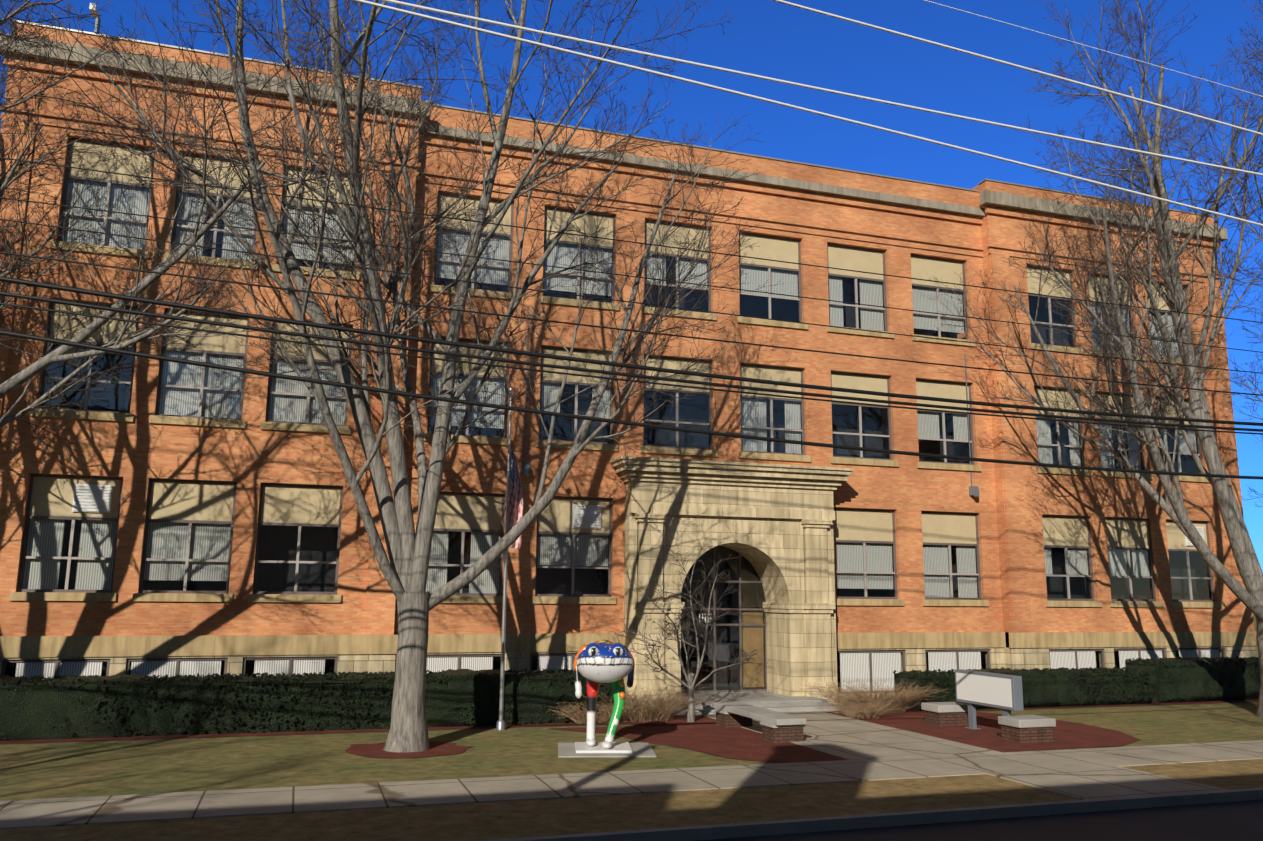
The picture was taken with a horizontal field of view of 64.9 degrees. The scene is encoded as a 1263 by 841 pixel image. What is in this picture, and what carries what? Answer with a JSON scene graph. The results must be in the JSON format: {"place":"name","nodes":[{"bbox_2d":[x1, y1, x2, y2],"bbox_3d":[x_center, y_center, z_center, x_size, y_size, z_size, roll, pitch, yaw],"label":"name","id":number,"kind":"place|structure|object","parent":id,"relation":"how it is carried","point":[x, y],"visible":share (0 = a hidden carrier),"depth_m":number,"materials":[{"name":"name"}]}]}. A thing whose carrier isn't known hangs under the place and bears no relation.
{"place":"outdoors","nodes":[
{"label":"outdoors","id":0,"kind":"place"},
{"bbox_2d":[5,179,1197,686],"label":"window panes","id":1,"kind":"structure","parent":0,"point":[275,577],"depth_m":31.14,"materials":[{"name":"black glass"}]},
{"bbox_2d":[15,179,1218,690],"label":"window curtains","id":2,"kind":"object","parent":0,"point":[855,667],"depth_m":28.11,"materials":[{"name":"white fabric"}]},
{"bbox_2d":[0,711,1262,828],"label":"sidewalk","id":3,"kind":"structure","parent":0,"point":[869,751],"depth_m":17.35,"materials":[{"name":"concrete"}]},
{"bbox_2d":[0,614,1262,800],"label":"lawn","id":4,"kind":"structure","parent":0,"point":[73,769],"depth_m":19.46,"materials":[{"name":"green plant"}]},
{"bbox_2d":[0,0,419,460],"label":"lawn tree limbs","id":5,"kind":"object","parent":4,"relation":"on","point":[36,368],"visible":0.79,"depth_m":19.22,"materials":[{"name":"grey plant"}]},
{"bbox_2d":[0,0,783,751],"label":"tree","id":6,"kind":"object","parent":4,"relation":"on","point":[406,564],"visible":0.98,"depth_m":21.10,"materials":[{"name":"grey plant"}]},
{"bbox_2d":[496,387,522,729],"bbox_3d":[-2.950,3.266,24.418,0.490,8.335,0.231,4,-11,-18],"label":"flagpole","id":7,"kind":"object","parent":4,"relation":"on","point":[514,507],"visible":0.9,"depth_m":24.57,"materials":[{"name":"silver metal"}]},
{"bbox_2d":[558,640,655,757],"bbox_3d":[-0.535,5.777,20.832,1.953,2.279,1.814,1,-10,-4],"label":"frog statue","id":8,"kind":"object","parent":4,"relation":"on","point":[596,663],"visible":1,"depth_m":20.48,"materials":[{"name":"paint"}]},
{"bbox_2d":[0,23,1254,635],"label":"brick walls","id":9,"kind":"structure","parent":4,"relation":"on","point":[1010,505],"depth_m":29.85,"materials":[{"name":"orange brick"}]},
{"bbox_2d":[94,13,979,496],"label":"facade fixtures","id":10,"kind":"object","parent":9,"relation":"attached to","point":[524,471],"visible":0.88,"depth_m":28.97,"materials":[{"name":"grey metal"}]},
{"bbox_2d":[89,3,98,17],"bbox_3d":[-14.043,-10.713,25.953,0.140,0.170,0.380,4,-11,-18],"label":"roof camera","id":11,"kind":"object","parent":10,"relation":"attached to","point":[94,8],"visible":0.71,"depth_m":25.81,"materials":[{"name":"white paint"}]},
{"bbox_2d":[1,137,1225,693],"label":"dark window frames","id":12,"kind":"structure","parent":9,"relation":"attached to","point":[501,531],"depth_m":28.74,"materials":[{"name":"black metal"}]},
{"bbox_2d":[6,179,1219,680],"bbox_3d":[2.981,1.477,30.423,37.460,13.407,0.530,4,-11,-18],"label":"window glass","id":13,"kind":"object","parent":12,"relation":"in","point":[552,437],"depth_m":29.03,"materials":[{"name":"grey glass"}]},
{"bbox_2d":[24,183,1210,599],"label":"window panes","id":14,"kind":"structure","parent":12,"relation":"attached to","point":[676,421],"depth_m":29.49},
{"bbox_2d":[30,141,1207,548],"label":"window blinds","id":15,"kind":"object","parent":12,"relation":"in","point":[168,501],"visible":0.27,"depth_m":29.46,"materials":[{"name":"beige fabric"}]},
{"bbox_2d":[72,484,1204,545],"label":"window vent louvres","id":16,"kind":"object","parent":12,"relation":"in","point":[92,498],"depth_m":24.75,"materials":[{"name":"white metal"}]},
{"bbox_2d":[0,33,1227,241],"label":"cornice","id":17,"kind":"structure","parent":9,"relation":"attached to","point":[1020,201],"depth_m":31.04,"materials":[{"name":"beige stone"}]},
{"bbox_2d":[16,21,1213,217],"bbox_3d":[3.060,-8.898,32.287,40.480,0.330,0.780,4,-11,-18],"label":"roof coping","id":18,"kind":"object","parent":9,"relation":"on","point":[268,62],"visible":0.24,"depth_m":31.53,"materials":[{"name":"beige stone"}]},
{"bbox_2d":[9,240,1222,607],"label":"window sills","id":19,"kind":"structure","parent":9,"relation":"attached to","point":[57,596],"depth_m":28.60,"materials":[{"name":"beige stone"}]},
{"bbox_2d":[0,632,1257,702],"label":"stone building base","id":20,"kind":"object","parent":4,"relation":"on","point":[1014,658],"visible":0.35,"depth_m":30.93,"materials":[{"name":"beige stone"}]},
{"bbox_2d":[0,632,1256,657],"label":"stone foundation band","id":21,"kind":"object","parent":20,"relation":"on","point":[102,646],"visible":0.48,"depth_m":27.10,"materials":[{"name":"beige stone"}]},
{"bbox_2d":[0,699,1258,743],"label":"mulch strips","id":22,"kind":"object","parent":4,"relation":"on","point":[387,730],"depth_m":23.26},
{"bbox_2d":[610,456,854,710],"bbox_3d":[2.913,4.917,29.933,7.560,7.100,2.230,4,-11,-18],"label":"stone entrance portal","id":23,"kind":"object","parent":4,"relation":"on","point":[772,524],"visible":0.92,"depth_m":29.65,"materials":[{"name":"beige stone"}]},
{"bbox_2d":[681,546,764,690],"bbox_3d":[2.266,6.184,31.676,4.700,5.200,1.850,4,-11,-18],"label":"door glass","id":24,"kind":"object","parent":23,"relation":"in","point":[748,575],"depth_m":32.77,"materials":[{"name":"black glass"}]},
{"bbox_2d":[681,547,766,692],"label":"portal door frames","id":25,"kind":"structure","parent":23,"relation":"in","point":[740,624],"depth_m":30.86,"materials":[{"name":"brown wood"}]},
{"bbox_2d":[681,547,765,690],"bbox_3d":[2.562,6.080,30.783,3.500,4.500,0.001,4,-11,-18],"label":"entrance doorway","id":26,"kind":"structure","parent":25,"relation":"in","point":[726,623],"depth_m":30.88,"materials":[{"name":"black glass"}]},
{"bbox_2d":[741,612,763,686],"bbox_3d":[3.777,7.158,31.078,0.775,2.300,0.001,4,-11,-18],"label":"door panel","id":27,"kind":"object","parent":23,"relation":"attached to","point":[749,646],"depth_m":31.09,"materials":[{"name":"brown wood"}]},
{"bbox_2d":[345,707,1139,762],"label":"mulch beds","id":28,"kind":"object","parent":4,"relation":"on","point":[705,734],"visible":0.62,"depth_m":22.64,"materials":[{"name":"brown soil"}]},
{"bbox_2d":[0,667,613,740],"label":"hedge","id":29,"kind":"object","parent":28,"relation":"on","point":[40,707],"visible":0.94,"depth_m":22.89,"materials":[{"name":"green plant"}]},
{"bbox_2d":[546,694,641,725],"bbox_3d":[-0.853,7.270,25.028,2.812,0.807,1.831,4,-11,-18],"label":"dry shrub","id":30,"kind":"object","parent":28,"relation":"on","point":[582,717],"visible":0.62,"depth_m":24.74,"materials":[{"name":"beige plant"}]},
{"bbox_2d":[558,684,729,721],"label":"ornamental grass","id":31,"kind":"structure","parent":28,"relation":"on","point":[659,706],"depth_m":25.53,"materials":[{"name":"beige plant"}]},
{"bbox_2d":[609,544,771,721],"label":"small tree limbs","id":32,"kind":"object","parent":28,"relation":"on","point":[691,685],"visible":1,"depth_m":25.51,"materials":[{"name":"grey plant"}]},
{"bbox_2d":[713,702,805,742],"bbox_3d":[2.958,7.117,23.490,0.800,0.530,3.600,4,-11,-18],"label":"bench","id":33,"kind":"object","parent":28,"relation":"on","point":[779,727],"visible":0.98,"depth_m":22.49,"materials":[{"name":"concrete"}]},
{"bbox_2d":[821,694,906,718],"bbox_3d":[6.203,7.699,26.716,2.028,0.738,2.308,-7,-12,36],"label":"dry shrub","id":34,"kind":"object","parent":28,"relation":"on","point":[865,710],"visible":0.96,"depth_m":26.60,"materials":[{"name":"beige plant"}]},
{"bbox_2d":[798,678,948,713],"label":"ornamental grass","id":35,"kind":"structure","parent":28,"relation":"on","point":[904,701],"depth_m":27.82,"materials":[{"name":"beige plant"}]},
{"bbox_2d":[921,669,1055,742],"bbox_3d":[8.528,6.827,24.070,1.000,1.400,3.740,4,-11,-18],"label":"sign board","id":36,"kind":"object","parent":28,"relation":"on","point":[1004,692],"visible":1,"depth_m":23.72,"materials":[{"name":"grey"}]},
{"bbox_2d":[665,691,842,715],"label":"portal steps","id":37,"kind":"structure","parent":4,"relation":"on","point":[774,701],"depth_m":28.16,"materials":[{"name":"grey concrete"}]},
{"bbox_2d":[893,666,1153,710],"bbox_3d":[12.037,8.121,30.363,8.475,1.096,1.725,4,-11,-18],"label":"hedge","id":38,"kind":"object","parent":4,"relation":"on","point":[1058,687],"visible":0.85,"depth_m":29.99,"materials":[{"name":"green plant"}]},
{"bbox_2d":[902,0,1262,716],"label":"tree limbs","id":39,"kind":"object","parent":4,"relation":"on","point":[1250,594],"visible":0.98,"depth_m":28.28,"materials":[{"name":"grey plant"}]},
{"bbox_2d":[1125,656,1260,702],"bbox_3d":[22.289,8.680,33.827,12.587,1.375,1.757,4,-11,-18],"label":"hedge","id":40,"kind":"object","parent":4,"relation":"on","point":[1181,679],"visible":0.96,"depth_m":31.84,"materials":[{"name":"green plant"}]},
{"bbox_2d":[0,759,1262,840],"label":"verge","id":41,"kind":"structure","parent":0,"point":[478,821],"depth_m":14.71,"materials":[{"name":"brown plant"}]},
{"bbox_2d":[0,157,1262,479],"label":"overhead cables","id":42,"kind":"object","parent":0,"point":[418,339],"visible":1,"depth_m":15.18,"materials":[{"name":"black rubber"}]},
{"bbox_2d":[0,0,1262,571],"label":"sky","id":43,"kind":"structure","parent":0,"point":[767,38],"materials":[{"name":"blue"}]},
{"bbox_2d":[351,0,1262,226],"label":"power lines","id":44,"kind":"object","parent":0,"point":[797,84],"visible":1,"depth_m":17.85,"materials":[{"name":"metal"}]},
{"bbox_2d":[697,799,1262,840],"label":"road","id":45,"kind":"structure","parent":0,"point":[1234,821],"depth_m":14.51,"materials":[{"name":"grey asphalt"}]},
{"bbox_2d":[480,788,1262,840],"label":"kerb","id":46,"kind":"structure","parent":45,"relation":"on","point":[734,830],"depth_m":14.66,"materials":[{"name":"concrete"}]}
]}

